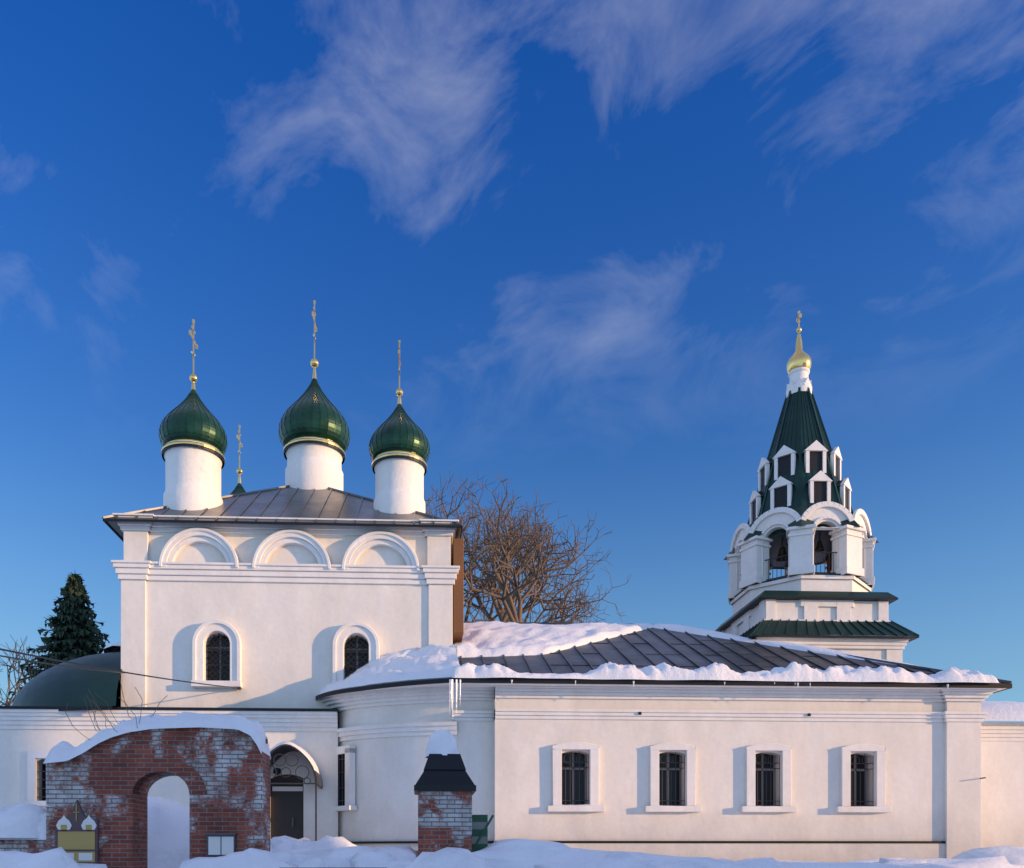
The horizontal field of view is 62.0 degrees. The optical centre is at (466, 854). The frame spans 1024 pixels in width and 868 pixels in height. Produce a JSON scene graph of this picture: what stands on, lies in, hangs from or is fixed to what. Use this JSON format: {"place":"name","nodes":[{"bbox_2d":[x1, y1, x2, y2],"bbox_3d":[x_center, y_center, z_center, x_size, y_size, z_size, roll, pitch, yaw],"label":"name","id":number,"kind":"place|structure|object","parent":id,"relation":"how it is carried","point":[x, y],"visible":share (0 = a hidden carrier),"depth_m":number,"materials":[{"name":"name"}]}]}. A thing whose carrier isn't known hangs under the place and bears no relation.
{"place":"outdoors","nodes":[
{"label":"outdoors","id":0,"kind":"place"},
{"bbox_2d":[102,642,120,652],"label":"apse snow","id":1,"kind":"structure","parent":0,"point":[112,647],"depth_m":25.17,"materials":[{"name":"white snow"}]},
{"bbox_2d":[0,677,269,867],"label":"gate","id":2,"kind":"structure","parent":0,"point":[223,774],"depth_m":14.77,"materials":[{"name":"red brick"}]},
{"bbox_2d":[54,800,99,863],"bbox_3d":[-6.707,-0.393,14.650,0.742,1.114,0.100,0,0,-3],"label":"notice board","id":3,"kind":"object","parent":2,"relation":"attached to","point":[77,835],"visible":0.91,"depth_m":14.61,"materials":[{"name":"yellow"}]},
{"bbox_2d":[0,712,270,839],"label":"snow","id":4,"kind":"structure","parent":2,"relation":"on","point":[23,822],"depth_m":14.71,"materials":[{"name":"white snow"}]},
{"bbox_2d":[205,833,236,856],"bbox_3d":[-4.262,-0.176,14.764,0.530,0.404,0.110,0,0,-3],"label":"notice board","id":5,"kind":"object","parent":2,"relation":"attached to","point":[220,844],"visible":0.89,"depth_m":14.75,"materials":[{"name":"paper"}]},
{"bbox_2d":[0,712,338,840],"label":"gallery walls","id":6,"kind":"structure","parent":0,"point":[319,748],"depth_m":22.48,"materials":[{"name":"white paint"}]},
{"bbox_2d":[146,581,427,708],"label":"church walls","id":7,"kind":"structure","parent":0,"point":[286,631],"depth_m":22.77,"materials":[{"name":"white paint"}]},
{"bbox_2d":[425,729,458,757],"bbox_3d":[-0.431,-2.043,15.492,0.645,0.522,0.620,0,0,-3],"label":"snow cap","id":8,"kind":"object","parent":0,"point":[442,741],"depth_m":15.26,"materials":[{"name":"white snow"}]},
{"bbox_2d":[0,0,1023,721],"label":"sky","id":9,"kind":"structure","parent":0,"point":[593,237],"materials":[{"name":"blue"}]},
{"bbox_2d":[494,690,943,841],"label":"refectory walls","id":10,"kind":"structure","parent":0,"point":[914,794],"depth_m":21.34,"materials":[{"name":"white paint"}]},
{"bbox_2d":[776,526,858,635],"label":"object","id":11,"kind":"structure","parent":0,"point":[825,528],"depth_m":26.08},
{"bbox_3d":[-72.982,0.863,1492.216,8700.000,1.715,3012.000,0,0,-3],"label":"snowy ground","id":12,"kind":"object","parent":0,"visible":0},
{"bbox_2d":[0,643,37,705],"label":"bare tree","id":13,"kind":"object","parent":12,"relation":"on","point":[22,674],"visible":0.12,"depth_m":28.41,"materials":[{"name":"brown plant"}]},
{"bbox_2d":[0,635,51,705],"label":"tree","id":14,"kind":"object","parent":12,"relation":"on","point":[12,666],"visible":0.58,"depth_m":44.12,"materials":[{"name":"brown plant"}]},
{"bbox_2d":[8,573,109,705],"bbox_3d":[-16.182,-5.614,35.364,10.378,12.578,10.745,0,0,-3],"label":"spruce tree","id":15,"kind":"object","parent":12,"relation":"on","point":[77,632],"visible":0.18,"depth_m":34.71,"materials":[{"name":"green plant"}]},
{"bbox_2d":[0,706,338,838],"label":"gallery trim","id":16,"kind":"structure","parent":12,"relation":"on","point":[286,809],"depth_m":22.21,"materials":[{"name":"white paint"}]},
{"bbox_2d":[11,651,121,710],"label":"domed roof","id":17,"kind":"structure","parent":16,"relation":"on","point":[55,685],"depth_m":22.50,"materials":[{"name":"green metal"}]},
{"bbox_2d":[111,513,463,706],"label":"church trim","id":18,"kind":"structure","parent":12,"relation":"on","point":[432,558],"depth_m":22.71,"materials":[{"name":"white paint"}]},
{"bbox_2d":[0,648,240,689],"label":"cables","id":19,"kind":"object","parent":18,"relation":"attached to","point":[117,671],"visible":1,"depth_m":16.30,"materials":[{"name":"grey metal"}]},
{"bbox_2d":[163,440,223,510],"bbox_3d":[-7.727,-10.095,24.059,1.660,2.482,1.660,0,0,-3],"label":"dome drum","id":20,"kind":"object","parent":18,"relation":"on","point":[192,478],"visible":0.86,"depth_m":23.38,"materials":[{"name":"paint"}]},
{"bbox_2d":[159,319,226,468],"bbox_3d":[-7.727,-13.157,24.059,1.845,3.983,1.845,0,0,-3],"label":"onion dome","id":21,"kind":"object","parent":20,"relation":"on","point":[190,417],"visible":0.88,"depth_m":23.41,"materials":[{"name":"green metal"}]},
{"bbox_2d":[102,485,462,540],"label":"roof","id":22,"kind":"structure","parent":18,"relation":"on","point":[287,501],"depth_m":23.40,"materials":[{"name":"grey metal"}]},
{"bbox_2d":[285,438,343,490],"bbox_3d":[-4.863,-11.941,27.193,1.888,1.903,1.888,0,0,-3],"label":"dome drum","id":23,"kind":"object","parent":18,"relation":"on","point":[312,466],"visible":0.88,"depth_m":26.40,"materials":[{"name":"paint"}]},
{"bbox_2d":[279,300,349,464],"bbox_3d":[-4.863,-15.227,27.193,2.248,5.009,2.248,0,0,-3],"label":"onion dome","id":24,"kind":"object","parent":23,"relation":"on","point":[312,414],"visible":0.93,"depth_m":26.39,"materials":[{"name":"green metal"}]},
{"bbox_2d":[373,452,425,513],"bbox_3d":[-1.919,-10.019,24.343,1.523,2.329,1.523,0,0,-3],"label":"dome drum","id":25,"kind":"object","parent":18,"relation":"on","point":[399,485],"visible":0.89,"depth_m":23.71,"materials":[{"name":"paint"}]},
{"bbox_2d":[369,340,429,475],"bbox_3d":[-1.919,-12.870,24.343,1.740,3.714,1.740,0,0,-3],"label":"onion dome","id":26,"kind":"object","parent":25,"relation":"on","point":[398,430],"visible":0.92,"depth_m":23.71,"materials":[{"name":"green metal"}]},
{"bbox_2d":[270,741,322,840],"bbox_3d":[-4.546,-1.275,21.852,1.548,3.250,1.305,0,0,-3],"label":"door canopy","id":27,"kind":"object","parent":12,"relation":"on","point":[278,751],"visible":0.77,"depth_m":21.30,"materials":[{"name":"metal"}]},
{"bbox_2d":[317,686,456,850],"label":"curved wall","id":28,"kind":"structure","parent":12,"relation":"on","point":[384,735],"depth_m":21.82,"materials":[{"name":"paint"}]},
{"bbox_2d":[414,754,475,855],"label":"brick pillar","id":29,"kind":"structure","parent":12,"relation":"on","point":[444,788],"depth_m":15.00,"materials":[{"name":"red brick"}]},
{"bbox_2d":[472,815,493,851],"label":"wicket gate","id":30,"kind":"structure","parent":29,"relation":"attached to","point":[480,823],"depth_m":15.48,"materials":[{"name":"green metal"}]},
{"bbox_2d":[365,470,630,622],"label":"bare tree","id":31,"kind":"object","parent":12,"relation":"on","point":[509,546],"visible":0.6,"depth_m":40.54,"materials":[{"name":"brown plant"}]},
{"bbox_2d":[0,796,1023,867],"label":"yard snow","id":32,"kind":"structure","parent":12,"relation":"on","point":[168,833],"depth_m":14.97,"materials":[{"name":"white snow"}]},
{"bbox_2d":[452,685,996,861],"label":"refectory trim","id":33,"kind":"structure","parent":12,"relation":"on","point":[962,716],"depth_m":21.38,"materials":[{"name":"white paint"}]},
{"bbox_2d":[167,561,883,806],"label":"ledge snow","id":34,"kind":"structure","parent":33,"relation":"on","point":[651,805],"depth_m":21.05,"materials":[{"name":"white snow"}]},
{"bbox_2d":[316,621,1011,699],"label":"roof","id":35,"kind":"structure","parent":33,"relation":"on","point":[653,647],"depth_m":22.54,"materials":[{"name":"grey metal"}]},
{"bbox_2d":[319,621,998,718],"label":"roof snow","id":36,"kind":"structure","parent":35,"relation":"on","point":[490,639],"depth_m":21.66,"materials":[{"name":"white snow"}]},
{"bbox_2d":[715,501,919,661],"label":"bell tower","id":37,"kind":"structure","parent":12,"relation":"on","point":[839,605],"depth_m":26.01,"materials":[{"name":"paint"}]},
{"bbox_2d":[724,387,878,568],"bbox_3d":[10.940,-12.600,27.966,4.414,5.238,4.414,0,0,-3],"label":"tower roof","id":38,"kind":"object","parent":37,"relation":"on","point":[799,471],"visible":0.7,"depth_m":27.08,"materials":[{"name":"green metal"}]},
{"bbox_2d":[786,311,811,398],"bbox_3d":[10.940,-16.470,27.966,0.825,2.839,0.825,0,0,-3],"label":"spire finial","id":39,"kind":"object","parent":38,"relation":"on","point":[799,363],"visible":0.94,"depth_m":27.72,"materials":[{"name":"gold metal"}]},
{"bbox_2d":[981,722,1023,847],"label":"wall","id":40,"kind":"structure","parent":12,"relation":"on","point":[1002,784],"depth_m":23.03,"materials":[{"name":"paint"}]},
{"bbox_2d":[981,701,1023,720],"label":"snow","id":41,"kind":"structure","parent":40,"relation":"on","point":[1004,711],"depth_m":23.03,"materials":[{"name":"white snow"}]},
{"bbox_3d":[-8.019,-10.109,30.033,1.586,2.510,1.586,0,0,-3],"label":"dome drum","id":42,"kind":"object","parent":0,"visible":0},
{"bbox_2d":[230,425,245,494],"bbox_3d":[-8.019,-13.188,30.033,1.781,3.987,1.781,0,0,-3],"label":"cross","id":43,"kind":"object","parent":42,"relation":"on","point":[239,488],"visible":0.24,"depth_m":29.95,"materials":[{"name":"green metal"}]}
]}

